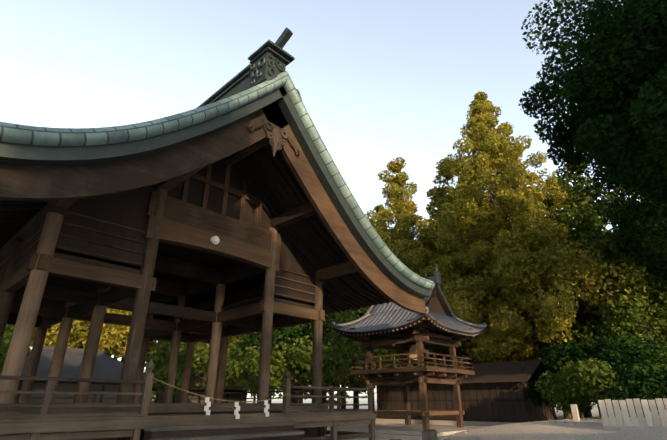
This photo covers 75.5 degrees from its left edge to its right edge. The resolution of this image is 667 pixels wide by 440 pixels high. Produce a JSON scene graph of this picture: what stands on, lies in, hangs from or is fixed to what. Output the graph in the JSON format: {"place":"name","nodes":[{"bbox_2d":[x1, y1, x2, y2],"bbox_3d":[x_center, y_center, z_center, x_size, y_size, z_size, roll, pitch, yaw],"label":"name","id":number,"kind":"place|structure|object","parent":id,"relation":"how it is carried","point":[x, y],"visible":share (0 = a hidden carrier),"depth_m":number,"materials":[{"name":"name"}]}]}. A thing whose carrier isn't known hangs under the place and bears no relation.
{"place":"outdoors","nodes":[
{"label":"outdoors","id":0,"kind":"place"},
{"bbox_2d":[0,0,639,403],"label":"sky","id":1,"kind":"structure","parent":0,"point":[379,82],"materials":[{"name":"blue"}]},
{"bbox_2d":[327,404,666,439],"bbox_3d":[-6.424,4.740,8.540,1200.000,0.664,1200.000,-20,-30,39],"label":"ground","id":2,"kind":"structure","parent":0,"point":[553,430],"depth_m":14.78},
{"bbox_2d":[14,382,244,402],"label":"wall","id":3,"kind":"structure","parent":2,"relation":"on","point":[70,387],"depth_m":33.62,"materials":[{"name":"paint"}]},
{"bbox_2d":[0,346,158,384],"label":"roof","id":4,"kind":"structure","parent":3,"relation":"on","point":[106,366],"depth_m":34.37,"materials":[{"name":"tile"}]},
{"bbox_2d":[152,370,249,390],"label":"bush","id":5,"kind":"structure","parent":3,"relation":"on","point":[199,387],"depth_m":41.20,"materials":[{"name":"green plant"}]},
{"bbox_2d":[16,380,246,402],"bbox_3d":[-25.119,13.020,31.035,41.453,3.000,6.312,21,-31,-40],"label":"wood","id":6,"kind":"object","parent":2,"relation":"on","point":[103,389],"visible":0.04,"depth_m":34.33,"materials":[{"name":"brown wood"}]},
{"bbox_2d":[0,160,322,439],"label":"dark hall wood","id":7,"kind":"object","parent":2,"relation":"on","point":[128,209],"visible":0.25,"depth_m":11.66,"materials":[{"name":"brown wood"}]},
{"bbox_2d":[0,188,322,402],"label":"wooden columns","id":8,"kind":"structure","parent":7,"relation":"on","point":[133,367],"depth_m":13.01,"materials":[{"name":"brown wood"}]},
{"bbox_2d":[14,242,313,326],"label":"hall ceiling","id":9,"kind":"structure","parent":7,"relation":"attached to","point":[200,257],"depth_m":14.96,"materials":[{"name":"brown wood"}]},
{"bbox_2d":[7,173,323,342],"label":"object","id":10,"kind":"structure","parent":7,"relation":"attached to","point":[186,224],"depth_m":13.80,"materials":[{"name":"brown wood"}]},
{"bbox_2d":[210,236,219,244],"bbox_3d":[-3.605,0.616,13.151,0.140,0.260,0.260,-20,-30,39],"label":"lamp","id":11,"kind":"object","parent":10,"relation":"attached to","point":[214,240],"visible":1,"depth_m":13.10,"materials":[{"name":"white glass"}]},
{"bbox_2d":[12,163,325,304],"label":"lattice panels","id":12,"kind":"object","parent":7,"relation":"on","point":[184,195],"visible":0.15,"depth_m":13.91,"materials":[{"name":"brown wood"}]},
{"bbox_2d":[0,137,358,342],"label":"roof beams","id":13,"kind":"structure","parent":7,"relation":"on","point":[17,280],"depth_m":15.08,"materials":[{"name":"brown wood"}]},
{"bbox_2d":[0,143,388,313],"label":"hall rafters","id":14,"kind":"object","parent":7,"relation":"attached to","point":[16,216],"visible":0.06,"depth_m":15.03,"materials":[{"name":"brown wood"}]},
{"bbox_2d":[0,101,425,343],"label":"bargeboard","id":15,"kind":"object","parent":7,"relation":"on","point":[34,183],"visible":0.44,"depth_m":10.60,"materials":[{"name":"brown wood"}]},
{"bbox_2d":[248,119,300,156],"bbox_3d":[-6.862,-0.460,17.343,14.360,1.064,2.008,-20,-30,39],"label":"gable pendant ornament","id":16,"kind":"object","parent":15,"relation":"attached to","point":[277,137],"visible":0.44,"depth_m":12.80,"materials":[{"name":"brown wood"}]},
{"bbox_2d":[203,145,390,313],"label":"rafters","id":17,"kind":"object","parent":7,"relation":"on","point":[285,198],"depth_m":14.89,"materials":[{"name":"brown wood"}]},
{"bbox_2d":[0,71,434,288],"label":"roof edge tiles","id":18,"kind":"object","parent":17,"relation":"on","point":[12,133],"visible":0.52,"depth_m":10.63,"materials":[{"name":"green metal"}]},
{"bbox_2d":[0,86,430,297],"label":"roof edge fascia","id":19,"kind":"structure","parent":18,"relation":"on","point":[15,154],"depth_m":11.23,"materials":[{"name":"green metal"}]},
{"bbox_2d":[197,27,301,107],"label":"ridge","id":20,"kind":"structure","parent":17,"relation":"on","point":[269,60],"depth_m":14.26,"materials":[{"name":"green metal"}]},
{"bbox_2d":[0,375,375,439],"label":"veranda","id":21,"kind":"object","parent":2,"relation":"on","point":[22,421],"visible":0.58,"depth_m":9.52,"materials":[{"name":"brown wood"}]},
{"bbox_2d":[29,359,374,439],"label":"railing posts","id":22,"kind":"object","parent":2,"relation":"on","point":[145,396],"visible":0.52,"depth_m":9.84,"materials":[{"name":"brown wood"}]},
{"bbox_2d":[150,376,288,401],"bbox_3d":[-2.720,4.383,11.050,0.028,0.544,4.158,-20,-30,39],"label":"rope","id":23,"kind":"object","parent":22,"relation":"attached to","point":[214,398],"visible":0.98,"depth_m":10.71,"materials":[{"name":"beige fabric"}]},
{"bbox_2d":[204,397,268,418],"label":"paper streamers","id":24,"kind":"object","parent":23,"relation":"hanging from","point":[208,405],"visible":0.96,"depth_m":11.03,"materials":[{"name":"paper"}]},
{"bbox_2d":[144,421,304,439],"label":"steps","id":25,"kind":"structure","parent":2,"relation":"on","point":[221,426],"depth_m":10.19,"materials":[{"name":"brown wood"}]},
{"bbox_2d":[200,388,373,434],"bbox_3d":[-6.879,6.435,14.397,11.560,1.530,12.110,-20,-30,39],"label":"fence","id":26,"kind":"object","parent":2,"relation":"on","point":[340,432],"visible":0.12,"depth_m":17.03,"materials":[{"name":"brown wood"}]},
{"bbox_2d":[0,129,666,419],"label":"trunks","id":27,"kind":"object","parent":2,"relation":"on","point":[586,413],"visible":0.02,"depth_m":35.21,"materials":[{"name":"brown plant"}]},
{"bbox_2d":[1,91,645,403],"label":"cedar leaves","id":28,"kind":"object","parent":27,"relation":"attached to","point":[548,264],"visible":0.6,"depth_m":35.86,"materials":[{"name":"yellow plant"}]},
{"bbox_2d":[0,157,666,415],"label":"leaves","id":29,"kind":"object","parent":27,"relation":"on","point":[586,380],"visible":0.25,"depth_m":29.94,"materials":[{"name":"green plant"}]},
{"bbox_2d":[327,424,481,439],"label":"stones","id":30,"kind":"object","parent":2,"relation":"on","point":[398,431],"visible":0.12,"depth_m":17.88,"materials":[{"name":"grey stone"}]},
{"bbox_2d":[353,290,471,429],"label":"wooden posts","id":31,"kind":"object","parent":30,"relation":"on","point":[434,304],"depth_m":20.03,"materials":[{"name":"brown wood"}]},
{"bbox_2d":[337,318,480,415],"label":"wooden beams","id":32,"kind":"structure","parent":31,"relation":"on","point":[402,376],"depth_m":19.57,"materials":[{"name":"brown wood"}]},
{"bbox_2d":[336,318,481,342],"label":"tower rafter caps","id":33,"kind":"object","parent":32,"relation":"attached to","point":[414,324],"visible":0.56,"depth_m":19.34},
{"bbox_2d":[333,284,485,344],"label":"tower roof","id":34,"kind":"structure","parent":32,"relation":"on","point":[386,317],"depth_m":20.34,"materials":[{"name":"grey tile"}]},
{"bbox_2d":[331,266,486,327],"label":"roof ridges","id":35,"kind":"object","parent":31,"relation":"on","point":[436,278],"visible":0.29,"depth_m":21.13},
{"bbox_2d":[409,344,416,359],"bbox_3d":[4.067,6.291,20.430,0.720,0.720,0.600,-20,-30,39],"label":"drum","id":36,"kind":"object","parent":31,"relation":"on","point":[413,348],"visible":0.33,"depth_m":20.32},
{"bbox_2d":[390,429,437,439],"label":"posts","id":37,"kind":"object","parent":2,"relation":"on","point":[429,434],"visible":1,"depth_m":7.81,"materials":[{"name":"grey stone"}]},
{"bbox_2d":[376,419,512,426],"bbox_3d":[8.920,14.181,30.279,11.400,0.270,4.700,-20,-30,39],"label":"shed base","id":38,"kind":"object","parent":2,"relation":"on","point":[465,423],"visible":0.36,"depth_m":28.66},
{"bbox_2d":[242,0,666,413],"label":"dark leaves","id":39,"kind":"object","parent":2,"relation":"on","point":[612,83],"visible":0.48,"depth_m":20.45,"materials":[{"name":"green plant"}]},
{"bbox_2d":[376,367,554,422],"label":"shed","id":40,"kind":"structure","parent":2,"relation":"on","point":[511,402],"depth_m":27.71,"materials":[{"name":"brown wood"}]},
{"bbox_2d":[365,360,551,385],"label":"shed roof","id":41,"kind":"structure","parent":40,"relation":"on","point":[499,372],"depth_m":27.84,"materials":[{"name":"brown wood"}]},
{"bbox_2d":[418,419,660,439],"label":"pebbles","id":42,"kind":"object","parent":2,"relation":"on","point":[548,421],"visible":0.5,"depth_m":16.11,"materials":[{"name":"stone"}]},
{"bbox_2d":[570,398,666,425],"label":"fence","id":43,"kind":"object","parent":2,"relation":"on","point":[639,412],"visible":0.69,"depth_m":14.75,"materials":[{"name":"white wood"}]}
]}

